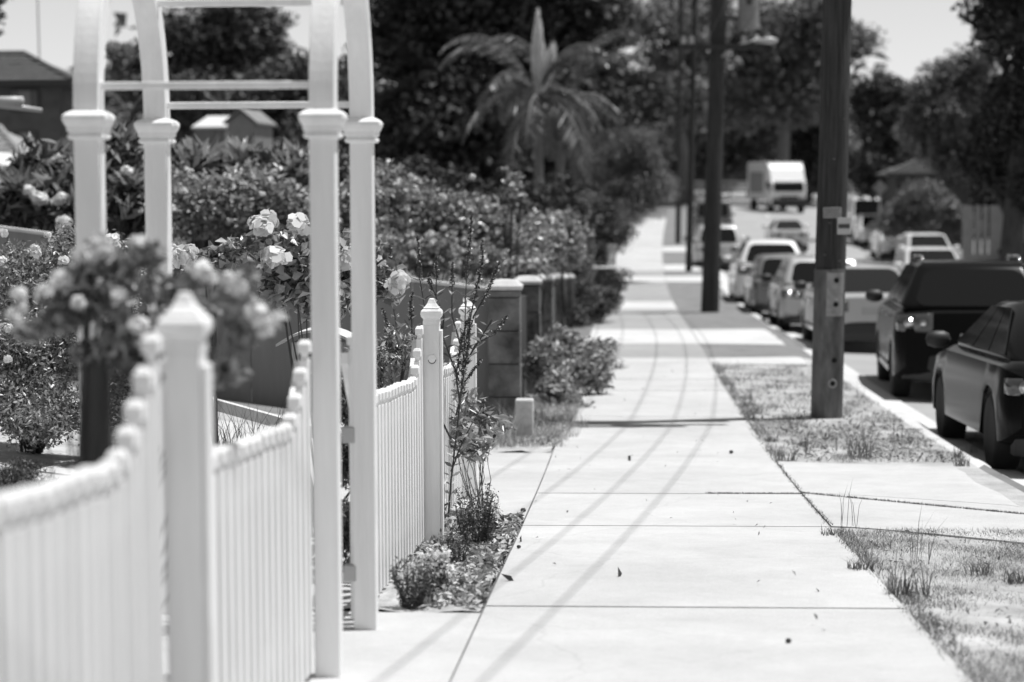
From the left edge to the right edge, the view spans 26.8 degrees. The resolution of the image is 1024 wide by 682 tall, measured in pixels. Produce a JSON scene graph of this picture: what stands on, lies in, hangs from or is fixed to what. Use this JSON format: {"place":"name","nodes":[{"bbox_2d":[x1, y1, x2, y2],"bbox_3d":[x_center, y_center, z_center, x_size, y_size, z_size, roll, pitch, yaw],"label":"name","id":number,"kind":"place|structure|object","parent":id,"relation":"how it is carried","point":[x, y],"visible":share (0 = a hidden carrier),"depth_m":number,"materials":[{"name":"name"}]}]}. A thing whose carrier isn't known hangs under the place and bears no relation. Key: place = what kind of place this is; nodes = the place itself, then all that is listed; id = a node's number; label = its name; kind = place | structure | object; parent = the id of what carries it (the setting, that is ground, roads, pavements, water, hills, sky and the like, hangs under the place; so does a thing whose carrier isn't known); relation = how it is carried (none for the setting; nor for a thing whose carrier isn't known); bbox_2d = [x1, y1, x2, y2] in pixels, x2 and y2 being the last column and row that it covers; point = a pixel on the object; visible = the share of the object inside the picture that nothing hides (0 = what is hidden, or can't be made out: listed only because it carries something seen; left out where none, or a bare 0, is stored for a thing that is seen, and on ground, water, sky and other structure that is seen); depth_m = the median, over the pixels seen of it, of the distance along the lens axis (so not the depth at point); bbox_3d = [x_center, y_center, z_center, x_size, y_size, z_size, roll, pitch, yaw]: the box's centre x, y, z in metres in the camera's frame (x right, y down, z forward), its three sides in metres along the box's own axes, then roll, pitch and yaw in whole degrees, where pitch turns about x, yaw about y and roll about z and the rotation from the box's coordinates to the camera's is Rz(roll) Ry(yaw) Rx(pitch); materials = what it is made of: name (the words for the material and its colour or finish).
{"place":"outdoors","nodes":[
{"label":"outdoors","id":0,"kind":"place"},
{"bbox_2d":[0,380,349,605],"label":"garden soil","id":1,"kind":"structure","parent":0,"point":[58,453],"depth_m":14.32,"materials":[{"name":"soil"}]},
{"bbox_2d":[0,455,55,491],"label":"shrub","id":2,"kind":"object","parent":1,"relation":"on","point":[18,474],"visible":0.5,"depth_m":9.81,"materials":[{"name":"grey plant"}]},
{"bbox_2d":[0,220,78,453],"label":"flowering shrub","id":3,"kind":"object","parent":1,"relation":"on","point":[22,415],"visible":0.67,"depth_m":13.69,"materials":[{"name":"grey plant"}]},
{"bbox_2d":[69,229,145,448],"bbox_3d":[-2.502,0.090,13.938,0.706,1.636,1.095,-1,4,-6],"label":"flowering shrub","id":4,"kind":"object","parent":1,"relation":"on","point":[114,238],"visible":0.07,"depth_m":13.70,"materials":[{"name":"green plant"}]},
{"bbox_2d":[5,232,288,607],"bbox_3d":[-1.024,0.502,6.214,0.837,1.636,0.414,1,5,17],"label":"standard rose","id":5,"kind":"object","parent":1,"relation":"on","point":[124,330],"visible":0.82,"depth_m":6.14,"materials":[{"name":"grey plant"}]},
{"bbox_2d":[172,237,242,445],"bbox_3d":[-1.646,0.262,11.571,0.466,1.633,0.308,0,4,3],"label":"rose bush","id":6,"kind":"object","parent":1,"relation":"on","point":[222,261],"visible":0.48,"depth_m":11.46,"materials":[{"name":"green plant"}]},
{"bbox_2d":[213,397,311,437],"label":"edging beam","id":7,"kind":"structure","parent":1,"relation":"on","point":[224,404],"depth_m":13.75,"materials":[{"name":"concrete"}]},
{"bbox_2d":[172,209,410,537],"bbox_3d":[-1.175,0.218,11.619,1.411,1.870,0.724,-4,6,-39],"label":"rose bush","id":8,"kind":"object","parent":1,"relation":"on","point":[284,255],"visible":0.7,"depth_m":11.56,"materials":[{"name":"grey plant"}]},
{"bbox_2d":[312,377,350,583],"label":"weedy shrub","id":9,"kind":"object","parent":1,"relation":"on","point":[345,474],"visible":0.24,"depth_m":10.37,"materials":[{"name":"black plant"}]},
{"bbox_2d":[340,319,446,389],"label":"weedy shrub","id":10,"kind":"object","parent":1,"relation":"on","point":[386,356],"visible":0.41,"depth_m":12.50,"materials":[{"name":"grey plant"}]},
{"bbox_2d":[36,420,551,522],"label":"driveway","id":11,"kind":"structure","parent":0,"point":[516,479],"depth_m":15.87,"materials":[{"name":"concrete"}]},
{"bbox_2d":[164,610,480,681],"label":"garden path","id":12,"kind":"structure","parent":0,"point":[411,647],"depth_m":8.24,"materials":[{"name":"concrete"}]},
{"bbox_2d":[61,0,382,677],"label":"garden arbour","id":13,"kind":"object","parent":12,"relation":"on","point":[89,121],"visible":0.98,"depth_m":7.56,"materials":[{"name":"white paint"}]},
{"bbox_2d":[0,0,1012,110],"label":"sky","id":14,"kind":"structure","parent":0,"point":[918,31],"materials":[{"name":"white"}]},
{"bbox_2d":[3,164,1023,615],"bbox_3d":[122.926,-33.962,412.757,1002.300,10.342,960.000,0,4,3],"label":"ground","id":15,"kind":"structure","parent":0,"point":[587,330],"depth_m":39.07,"materials":[{"name":"soil"}]},
{"bbox_2d":[0,0,73,230],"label":"brick house","id":16,"kind":"structure","parent":15,"relation":"on","point":[35,81],"depth_m":60.48,"materials":[{"name":"brick"}]},
{"bbox_2d":[0,131,74,232],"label":"frangipani","id":17,"kind":"object","parent":15,"relation":"on","point":[32,188],"visible":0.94,"depth_m":22.48,"materials":[{"name":"grey plant"}]},
{"bbox_2d":[52,116,145,241],"bbox_3d":[-4.192,-1.055,22.854,1.321,2.664,1.437,0,4,3],"label":"frangipani","id":18,"kind":"object","parent":15,"relation":"on","point":[124,153],"visible":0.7,"depth_m":22.53,"materials":[{"name":"grey plant"}]},
{"bbox_2d":[104,39,136,230],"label":"flowering tree","id":19,"kind":"object","parent":15,"relation":"on","point":[116,53],"visible":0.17,"depth_m":60.17,"materials":[{"name":"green plant"}]},
{"bbox_2d":[104,90,143,234],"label":"palm tree","id":20,"kind":"object","parent":15,"relation":"on","point":[118,110],"visible":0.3,"depth_m":48.11,"materials":[{"name":"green plant"}]},
{"bbox_2d":[156,292,216,681],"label":"fence post","id":21,"kind":"object","parent":15,"relation":"on","point":[184,327],"visible":1,"depth_m":5.11,"materials":[{"name":"white paint"}]},
{"bbox_2d":[0,334,164,681],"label":"picket panel","id":22,"kind":"object","parent":21,"relation":"attached to","point":[81,579],"visible":1,"depth_m":4.43,"materials":[{"name":"paint"}]},
{"bbox_2d":[160,340,313,681],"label":"picket panel","id":23,"kind":"object","parent":21,"relation":"attached to","point":[263,549],"visible":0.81,"depth_m":6.55,"materials":[{"name":"paint"}]},
{"bbox_2d":[107,6,306,145],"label":"broad tree","id":24,"kind":"object","parent":15,"relation":"on","point":[226,41],"visible":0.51,"depth_m":90.92,"materials":[{"name":"black plant"}]},
{"bbox_2d":[191,116,228,246],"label":"garden shed","id":25,"kind":"structure","parent":15,"relation":"on","point":[210,127],"depth_m":57.26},
{"bbox_2d":[132,161,346,259],"bbox_3d":[-2.838,-0.728,22.221,2.350,2.403,1.259,0,4,3],"label":"hedge shrub","id":26,"kind":"object","parent":15,"relation":"on","point":[235,204],"visible":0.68,"depth_m":21.93,"materials":[{"name":"grey plant"}]},
{"bbox_2d":[0,226,488,420],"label":"boundary fence","id":27,"kind":"object","parent":15,"relation":"on","point":[267,361],"visible":0.11,"depth_m":20.30,"materials":[{"name":"paint"}]},
{"bbox_2d":[223,109,276,261],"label":"gabled shed","id":28,"kind":"structure","parent":15,"relation":"on","point":[242,124],"depth_m":55.22,"materials":[{"name":"grey paint"}]},
{"bbox_2d":[171,130,342,302],"bbox_3d":[-2.976,-0.987,23.738,2.224,2.678,1.741,0,4,3],"label":"frangipani","id":29,"kind":"object","parent":15,"relation":"on","point":[291,160],"visible":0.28,"depth_m":23.61,"materials":[{"name":"grey plant"}]},
{"bbox_2d":[205,49,390,163],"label":"tree","id":30,"kind":"object","parent":15,"relation":"on","point":[289,125],"visible":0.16,"depth_m":75.08,"materials":[{"name":"black plant"}]},
{"bbox_2d":[338,158,427,268],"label":"rose bush","id":31,"kind":"object","parent":15,"relation":"on","point":[390,216],"visible":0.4,"depth_m":24.11,"materials":[{"name":"grey plant"}]},
{"bbox_2d":[313,522,520,612],"bbox_3d":[-0.404,1.117,11.107,0.730,0.250,3.800,0,4,3],"label":"garden bed","id":32,"kind":"object","parent":15,"relation":"on","point":[387,599],"visible":0.13,"depth_m":9.51,"materials":[{"name":"soil"}]},
{"bbox_2d":[389,551,441,608],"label":"rosemary bush","id":33,"kind":"object","parent":32,"relation":"on","point":[414,588],"visible":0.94,"depth_m":9.32,"materials":[{"name":"grey plant"}]},
{"bbox_2d":[420,298,443,546],"bbox_3d":[-0.432,0.500,11.713,0.115,1.467,0.114,0,4,3],"label":"fence post","id":34,"kind":"object","parent":32,"relation":"on","point":[431,313],"visible":0.85,"depth_m":11.67,"materials":[{"name":"white paint"}]},
{"bbox_2d":[341,326,423,618],"bbox_3d":[-0.581,0.526,10.201,0.063,1.338,2.930,0,4,3],"label":"picket panel","id":35,"kind":"object","parent":34,"relation":"attached to","point":[400,474],"visible":0.74,"depth_m":10.37,"materials":[{"name":"paint"}]},
{"bbox_2d":[415,544,457,590],"bbox_3d":[-0.346,1.050,9.850,0.206,0.249,0.205,0,4,3],"label":"alyssum","id":36,"kind":"object","parent":32,"relation":"on","point":[441,566],"visible":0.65,"depth_m":9.81,"materials":[{"name":"white plant"}]},
{"bbox_2d":[381,214,508,517],"bbox_3d":[-0.456,0.199,12.988,0.742,1.925,0.497,3,5,35],"label":"rose bush","id":37,"kind":"object","parent":32,"relation":"on","point":[463,347],"visible":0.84,"depth_m":12.97,"materials":[{"name":"grey plant"}]},
{"bbox_2d":[453,478,499,543],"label":"rosemary bush","id":38,"kind":"object","parent":32,"relation":"on","point":[481,519],"visible":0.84,"depth_m":11.48,"materials":[{"name":"grey plant"}]},
{"bbox_2d":[395,171,486,310],"bbox_3d":[-0.970,-0.675,24.593,1.314,2.524,2.026,0,4,3],"label":"rose bush","id":39,"kind":"object","parent":15,"relation":"on","point":[441,229],"visible":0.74,"depth_m":24.75,"materials":[{"name":"grey plant"}]},
{"bbox_2d":[338,144,546,282],"bbox_3d":[-1.161,-1.282,30.023,3.373,2.914,1.702,-2,5,-20],"label":"rose bush","id":40,"kind":"object","parent":15,"relation":"on","point":[344,161],"visible":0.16,"depth_m":29.80,"materials":[{"name":"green plant"}]},
{"bbox_2d":[458,298,476,498],"bbox_3d":[-0.293,0.445,14.363,0.115,1.467,0.114,0,4,3],"label":"fence post","id":41,"kind":"object","parent":15,"relation":"on","point":[472,383],"visible":0.38,"depth_m":14.31,"materials":[{"name":"white paint"}]},
{"bbox_2d":[421,321,460,537],"bbox_3d":[-0.432,0.472,13.046,0.063,1.308,2.540,0,4,3],"label":"picket panel","id":42,"kind":"object","parent":41,"relation":"attached to","point":[448,376],"visible":0.34,"depth_m":13.44,"materials":[{"name":"paint"}]},
{"bbox_2d":[449,373,517,508],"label":"drooping plant","id":43,"kind":"object","parent":15,"relation":"on","point":[479,451],"visible":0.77,"depth_m":13.44,"materials":[{"name":"grey plant"}]},
{"bbox_2d":[67,12,903,185],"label":"distant wood","id":44,"kind":"object","parent":15,"relation":"on","point":[879,68],"depth_m":190.84,"materials":[{"name":"grey plant"}]},
{"bbox_2d":[443,191,532,288],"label":"rose bush","id":45,"kind":"object","parent":15,"relation":"on","point":[491,219],"visible":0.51,"depth_m":25.70,"materials":[{"name":"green plant"}]},
{"bbox_2d":[375,151,604,306],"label":"dark hedge","id":46,"kind":"object","parent":15,"relation":"on","point":[556,195],"visible":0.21,"depth_m":40.40,"materials":[{"name":"grey plant"}]},
{"bbox_2d":[338,0,647,192],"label":"tree","id":47,"kind":"object","parent":15,"relation":"on","point":[428,108],"visible":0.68,"depth_m":65.60,"materials":[{"name":"black plant"}]},
{"bbox_2d":[438,7,609,273],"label":"palm tree","id":48,"kind":"object","parent":15,"relation":"on","point":[542,83],"visible":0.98,"depth_m":51.61,"materials":[{"name":"grey plant"}]},
{"bbox_2d":[515,398,533,438],"bbox_3d":[0.112,0.763,19.137,0.160,0.501,0.150,0,4,3],"label":"bollard","id":49,"kind":"object","parent":15,"relation":"on","point":[524,408],"visible":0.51,"depth_m":19.06,"materials":[{"name":"grey concrete"}]},
{"bbox_2d":[485,273,574,424],"bbox_3d":[0.484,-0.376,30.705,0.340,2.051,21.390,0,4,3],"label":"block pier fence","id":50,"kind":"object","parent":15,"relation":"on","point":[518,301],"visible":0.64,"depth_m":20.08,"materials":[{"name":"concrete"}]},
{"bbox_2d":[483,337,587,452],"bbox_3d":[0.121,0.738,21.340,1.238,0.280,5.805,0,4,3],"label":"dry grass","id":51,"kind":"structure","parent":15,"relation":"on","point":[573,411],"depth_m":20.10,"materials":[{"name":"plant"}]},
{"bbox_2d":[498,165,527,278],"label":"tall shoot","id":52,"kind":"object","parent":51,"relation":"on","point":[513,188],"visible":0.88,"depth_m":25.56,"materials":[{"name":"grey plant"}]},
{"bbox_2d":[499,208,570,335],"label":"rose bush","id":53,"kind":"object","parent":51,"relation":"on","point":[550,239],"visible":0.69,"depth_m":28.01,"materials":[{"name":"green plant"}]},
{"bbox_2d":[546,206,594,336],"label":"rose bush","id":54,"kind":"object","parent":51,"relation":"on","point":[574,259],"visible":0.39,"depth_m":32.89,"materials":[{"name":"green plant"}]},
{"bbox_2d":[522,322,622,407],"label":"overhanging shrub","id":55,"kind":"object","parent":51,"relation":"on","point":[549,355],"visible":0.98,"depth_m":23.80,"materials":[{"name":"grey plant"}]},
{"bbox_2d":[482,30,651,273],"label":"palm tree","id":56,"kind":"object","parent":15,"relation":"on","point":[592,98],"visible":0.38,"depth_m":54.73,"materials":[{"name":"grey plant"}]},
{"bbox_2d":[566,267,635,327],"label":"ivy bush","id":57,"kind":"object","parent":15,"relation":"on","point":[602,302],"visible":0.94,"depth_m":42.19,"materials":[{"name":"grey plant"}]},
{"bbox_2d":[582,192,639,265],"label":"dark bush","id":58,"kind":"object","parent":15,"relation":"on","point":[612,232],"visible":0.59,"depth_m":61.63,"materials":[{"name":"black plant"}]},
{"bbox_2d":[565,120,683,265],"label":"drooping tree","id":59,"kind":"object","parent":15,"relation":"on","point":[638,159],"visible":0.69,"depth_m":65.36,"materials":[{"name":"grey plant"}]},
{"bbox_2d":[593,51,684,219],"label":"tree","id":60,"kind":"object","parent":15,"relation":"on","point":[641,82],"visible":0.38,"depth_m":118.11,"materials":[{"name":"grey plant"}]},
{"bbox_2d":[616,218,665,270],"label":"footpath","id":61,"kind":"structure","parent":15,"relation":"on","point":[644,253],"depth_m":89.78,"materials":[{"name":"concrete"}]},
{"bbox_2d":[593,309,689,328],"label":"footpath","id":62,"kind":"structure","parent":15,"relation":"on","point":[647,319],"depth_m":43.52,"materials":[{"name":"concrete"}]},
{"bbox_2d":[588,329,698,343],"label":"footpath","id":63,"kind":"structure","parent":15,"relation":"on","point":[656,336],"depth_m":37.06,"materials":[{"name":"concrete"}]},
{"bbox_2d":[617,281,672,301],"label":"footpath","id":64,"kind":"structure","parent":15,"relation":"on","point":[646,291],"depth_m":59.34,"materials":[{"name":"concrete"}]},
{"bbox_2d":[584,344,707,357],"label":"footpath","id":65,"kind":"structure","parent":15,"relation":"on","point":[661,351],"depth_m":32.70,"materials":[{"name":"concrete"}]},
{"bbox_2d":[615,0,741,203],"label":"gum tree","id":66,"kind":"object","parent":15,"relation":"on","point":[658,21],"visible":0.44,"depth_m":136.58,"materials":[{"name":"black plant"}]},
{"bbox_2d":[451,358,971,681],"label":"footpath","id":67,"kind":"structure","parent":15,"relation":"on","point":[686,596],"depth_m":10.41,"materials":[{"name":"concrete"}]},
{"bbox_2d":[662,213,811,358],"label":"verge","id":68,"kind":"structure","parent":15,"relation":"on","point":[730,314],"depth_m":46.22,"materials":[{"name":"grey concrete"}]},
{"bbox_2d":[675,0,682,243],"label":"utility pole","id":69,"kind":"object","parent":68,"relation":"on","point":[678,164],"visible":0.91,"depth_m":95.22,"materials":[{"name":"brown wood"}]},
{"bbox_2d":[685,0,697,271],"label":"utility pole","id":70,"kind":"object","parent":68,"relation":"on","point":[690,202],"visible":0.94,"depth_m":72.41,"materials":[{"name":"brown wood"}]},
{"bbox_2d":[680,0,777,312],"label":"utility pole","id":71,"kind":"object","parent":68,"relation":"on","point":[717,46],"visible":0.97,"depth_m":47.46,"materials":[{"name":"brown wood"}]},
{"bbox_2d":[668,113,859,197],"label":"gum tree","id":72,"kind":"object","parent":15,"relation":"on","point":[742,148],"visible":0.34,"depth_m":155.36,"materials":[{"name":"black plant"}]},
{"bbox_2d":[699,0,888,161],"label":"gum tree","id":73,"kind":"object","parent":15,"relation":"on","point":[757,85],"visible":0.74,"depth_m":142.74,"materials":[{"name":"black plant"}]},
{"bbox_2d":[762,120,851,203],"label":"dark tree","id":74,"kind":"object","parent":15,"relation":"on","point":[807,154],"visible":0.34,"depth_m":147.26,"materials":[{"name":"black plant"}]},
{"bbox_2d":[709,360,1023,681],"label":"verge","id":75,"kind":"structure","parent":15,"relation":"on","point":[1006,490],"depth_m":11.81,"materials":[{"name":"plant"}]},
{"bbox_2d":[406,362,1023,654],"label":"leaf litter","id":76,"kind":"object","parent":75,"relation":"on","point":[484,559],"visible":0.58,"depth_m":11.57,"materials":[{"name":"plant"}]},
{"bbox_2d":[811,0,851,418],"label":"utility pole","id":77,"kind":"object","parent":75,"relation":"on","point":[833,225],"visible":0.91,"depth_m":21.36,"materials":[{"name":"grey wood"}]},
{"bbox_2d":[884,554,941,597],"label":"grass tuft","id":78,"kind":"object","parent":75,"relation":"on","point":[906,586],"visible":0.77,"depth_m":9.68,"materials":[{"name":"plant"}]},
{"bbox_2d":[848,71,922,202],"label":"conical tree","id":79,"kind":"object","parent":15,"relation":"on","point":[875,110],"visible":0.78,"depth_m":102.87,"materials":[{"name":"black plant"}]},
{"bbox_2d":[874,157,968,248],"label":"shaded house","id":80,"kind":"structure","parent":15,"relation":"on","point":[894,178],"depth_m":96.95,"materials":[{"name":"brick"}]},
{"bbox_2d":[867,177,981,246],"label":"round bush","id":81,"kind":"object","parent":15,"relation":"on","point":[921,205],"visible":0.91,"depth_m":82.68,"materials":[{"name":"grey plant"}]},
{"bbox_2d":[889,42,1010,246],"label":"street tree","id":82,"kind":"object","parent":15,"relation":"on","point":[936,112],"visible":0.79,"depth_m":86.07,"materials":[{"name":"grey plant"}]},
{"bbox_2d":[962,206,1002,259],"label":"slotted wall","id":83,"kind":"structure","parent":15,"relation":"on","point":[995,223],"depth_m":73.11,"materials":[{"name":"grey paint"}]},
{"bbox_2d":[947,0,1023,263],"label":"street tree","id":84,"kind":"object","parent":15,"relation":"on","point":[990,158],"visible":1,"depth_m":51.11,"materials":[{"name":"black plant"}]},
{"bbox_2d":[691,329,803,345],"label":"driveway","id":85,"kind":"structure","parent":0,"point":[736,336],"depth_m":36.67,"materials":[{"name":"concrete"}]},
{"bbox_2d":[708,357,811,364],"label":"driveway","id":86,"kind":"structure","parent":0,"point":[772,360],"depth_m":30.59,"materials":[{"name":"concrete"}]},
{"bbox_2d":[721,192,1023,473],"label":"road","id":87,"kind":"structure","parent":0,"point":[860,357],"depth_m":87.32,"materials":[{"name":"grey asphalt"}]},
{"bbox_2d":[692,224,744,265],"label":"parked car","id":88,"kind":"object","parent":87,"relation":"on","point":[731,240],"visible":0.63,"depth_m":75.88,"materials":[{"name":"silver metal"}]},
{"bbox_2d":[722,236,800,303],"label":"parked car","id":89,"kind":"object","parent":87,"relation":"on","point":[749,251],"visible":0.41,"depth_m":53.19,"materials":[{"name":"white paint"}]},
{"bbox_2d":[737,253,812,315],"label":"parked car","id":90,"kind":"object","parent":87,"relation":"on","point":[756,289],"visible":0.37,"depth_m":47.58,"materials":[{"name":"grey paint"}]},
{"bbox_2d":[747,162,808,212],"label":"box truck","id":91,"kind":"object","parent":87,"relation":"on","point":[782,185],"visible":0.99,"depth_m":132.41,"materials":[{"name":"white paint"}]},
{"bbox_2d":[762,219,808,251],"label":"moving car","id":92,"kind":"object","parent":87,"relation":"on","point":[796,231],"visible":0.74,"depth_m":92.77,"materials":[{"name":"silver metal"}]},
{"bbox_2d":[761,256,858,330],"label":"parked car","id":93,"kind":"object","parent":87,"relation":"on","point":[785,297],"visible":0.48,"depth_m":41.49,"materials":[{"name":"silver metal"}]},
{"bbox_2d":[793,265,901,340],"bbox_3d":[6.009,-0.621,37.268,2.140,1.417,4.580,0,3,3],"label":"parked car","id":94,"kind":"object","parent":87,"relation":"on","point":[861,313],"visible":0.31,"depth_m":35.63,"materials":[{"name":"silver metal"}]},
{"bbox_2d":[846,196,882,238],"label":"parked car","id":95,"kind":"object","parent":87,"relation":"on","point":[856,205],"visible":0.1,"depth_m":107.09,"materials":[{"name":"white paint"}]},
{"bbox_2d":[720,266,1023,485],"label":"kerb","id":96,"kind":"structure","parent":87,"relation":"on","point":[917,420],"depth_m":23.34,"materials":[{"name":"concrete"}]},
{"bbox_2d":[892,246,958,270],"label":"parked car","id":97,"kind":"object","parent":87,"relation":"on","point":[904,257],"visible":0.11,"depth_m":61.52,"materials":[{"name":"white paint"}]},
{"bbox_2d":[896,233,959,254],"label":"parked car","id":98,"kind":"object","parent":87,"relation":"on","point":[923,239],"visible":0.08,"depth_m":76.71,"materials":[{"name":"white paint"}]},
{"bbox_2d":[865,254,1023,396],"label":"parked car","id":99,"kind":"object","parent":87,"relation":"on","point":[956,299],"visible":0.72,"depth_m":25.74,"materials":[{"name":"black paint"}]},
{"bbox_2d":[925,300,1023,469],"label":"parked car","id":100,"kind":"object","parent":87,"relation":"on","point":[978,381],"visible":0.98,"depth_m":18.55,"materials":[{"name":"black paint"}]},
{"bbox_2d":[778,461,1023,543],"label":"driveway","id":101,"kind":"structure","parent":0,"point":[946,486],"depth_m":14.28,"materials":[{"name":"concrete"}]},
{"bbox_2d":[706,459,1023,524],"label":"joint weeds","id":102,"kind":"object","parent":101,"relation":"on","point":[828,520],"visible":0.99,"depth_m":14.23,"materials":[{"name":"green plant"}]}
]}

